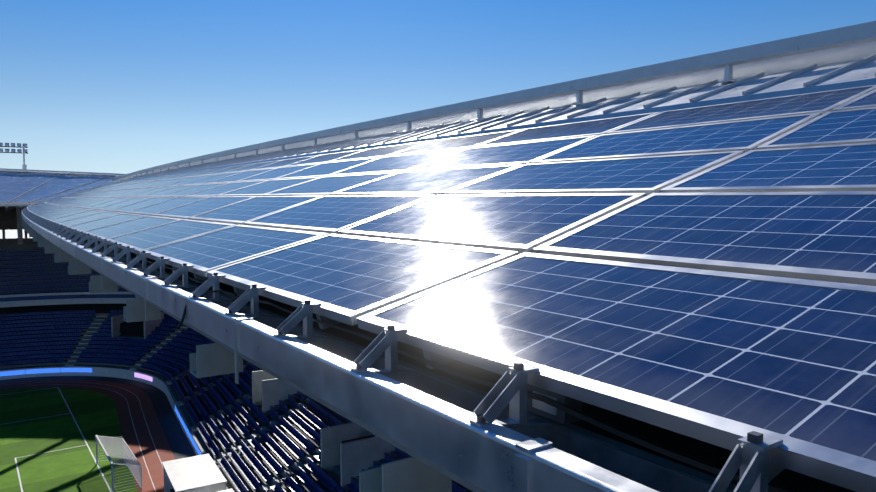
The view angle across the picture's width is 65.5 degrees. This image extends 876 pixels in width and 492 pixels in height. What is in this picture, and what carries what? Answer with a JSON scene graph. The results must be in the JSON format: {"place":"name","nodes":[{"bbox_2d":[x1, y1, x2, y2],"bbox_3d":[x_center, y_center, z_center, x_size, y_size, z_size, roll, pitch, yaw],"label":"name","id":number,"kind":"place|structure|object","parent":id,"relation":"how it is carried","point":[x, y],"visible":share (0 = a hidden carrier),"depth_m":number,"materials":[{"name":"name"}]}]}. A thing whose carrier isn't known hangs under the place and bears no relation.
{"place":"outdoors","nodes":[
{"label":"outdoors","id":0,"kind":"place"},
{"bbox_2d":[0,171,118,202],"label":"solar panels","id":1,"kind":"structure","parent":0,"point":[25,187],"depth_m":77.86,"materials":[{"name":"blue glass"}]},
{"bbox_2d":[0,387,137,491],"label":"pitch","id":2,"kind":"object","parent":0,"point":[74,469],"visible":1,"depth_m":61.02,"materials":[{"name":"green plant"}]},
{"bbox_2d":[0,382,162,491],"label":"field line markings","id":3,"kind":"object","parent":2,"relation":"on","point":[84,439],"visible":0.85,"depth_m":61.25,"materials":[{"name":"white paint"}]},
{"bbox_2d":[95,435,141,491],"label":"goal","id":4,"kind":"object","parent":2,"relation":"on","point":[133,466],"visible":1,"depth_m":53.57,"materials":[{"name":"white fabric"}]},
{"bbox_2d":[0,376,196,491],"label":"track","id":5,"kind":"structure","parent":0,"point":[169,438],"depth_m":68.49,"materials":[{"name":"brown rubber"}]},
{"bbox_2d":[162,454,233,491],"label":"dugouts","id":6,"kind":"object","parent":5,"relation":"on","point":[200,473],"visible":1,"depth_m":48.77,"materials":[{"name":"white paint"}]},
{"bbox_2d":[80,389,126,461],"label":"pitch surround","id":7,"kind":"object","parent":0,"point":[103,406],"visible":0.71,"depth_m":70.75,"materials":[{"name":"green plant"}]},
{"bbox_2d":[0,0,875,173],"label":"sky","id":8,"kind":"structure","parent":0,"point":[99,86],"materials":[{"name":"blue"}]},
{"bbox_2d":[22,85,875,491],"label":"solar panels","id":9,"kind":"object","parent":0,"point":[704,273],"visible":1,"depth_m":3.27,"materials":[{"name":"blue glass"}]},
{"label":"ground","id":10,"kind":"structure","parent":0,"visible":0},
{"bbox_2d":[0,251,472,491],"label":"concrete stands","id":11,"kind":"object","parent":10,"relation":"on","point":[103,306],"visible":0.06,"depth_m":83.37,"materials":[{"name":"white paint"}]},
{"bbox_2d":[0,207,44,251],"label":"wall","id":12,"kind":"structure","parent":11,"relation":"on","point":[14,235],"depth_m":107.63,"materials":[{"name":"concrete"}]},
{"bbox_2d":[5,207,24,210],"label":"roof slab","id":13,"kind":"structure","parent":12,"relation":"on","point":[11,208],"depth_m":72.42,"materials":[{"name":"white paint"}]},
{"bbox_2d":[0,201,46,203],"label":"roof slab","id":14,"kind":"structure","parent":13,"relation":"on","point":[19,203],"depth_m":73.58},
{"bbox_2d":[0,143,27,168],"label":"floodlights","id":15,"kind":"object","parent":14,"relation":"on","point":[25,151],"visible":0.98,"depth_m":94.76,"materials":[{"name":"white paint"}]},
{"bbox_2d":[68,233,855,491],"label":"roof slab","id":16,"kind":"structure","parent":12,"relation":"on","point":[715,455],"depth_m":2.43,"materials":[{"name":"white paint"}]},
{"bbox_2d":[0,204,736,491],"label":"gutter","id":17,"kind":"object","parent":16,"relation":"on","point":[423,417],"visible":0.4,"depth_m":2.37,"materials":[{"name":"grey metal"}]},
{"bbox_2d":[177,290,236,328],"bbox_3d":[-1.470,0.414,4.400,0.476,0.262,0.107,1,4,20],"label":"cable","id":18,"kind":"object","parent":17,"relation":"attached to","point":[184,312],"visible":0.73,"depth_m":4.41,"materials":[{"name":"black plastic"}]},
{"bbox_2d":[57,227,797,491],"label":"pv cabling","id":19,"kind":"object","parent":17,"relation":"on","point":[557,407],"visible":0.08,"depth_m":2.01,"materials":[{"name":"black"}]},
{"bbox_2d":[0,21,875,182],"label":"ridge rail","id":20,"kind":"object","parent":16,"relation":"on","point":[843,44],"visible":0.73,"depth_m":9.86,"materials":[{"name":"grey metal"}]},
{"bbox_2d":[97,54,875,187],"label":"roof deck","id":21,"kind":"structure","parent":16,"relation":"on","point":[813,78],"depth_m":8.78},
{"bbox_2d":[0,294,201,454],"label":"advertising boards","id":22,"kind":"object","parent":11,"relation":"attached to","point":[56,370],"visible":0.4,"depth_m":84.94,"materials":[{"name":"blue plastic"}]},
{"bbox_2d":[65,285,395,491],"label":"stairs","id":23,"kind":"structure","parent":11,"relation":"on","point":[352,449],"depth_m":48.52,"materials":[{"name":"concrete"}]},
{"bbox_2d":[0,249,467,491],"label":"seats","id":24,"kind":"object","parent":11,"relation":"on","point":[74,331],"visible":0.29,"depth_m":82.28,"materials":[{"name":"blue plastic"}]}
]}

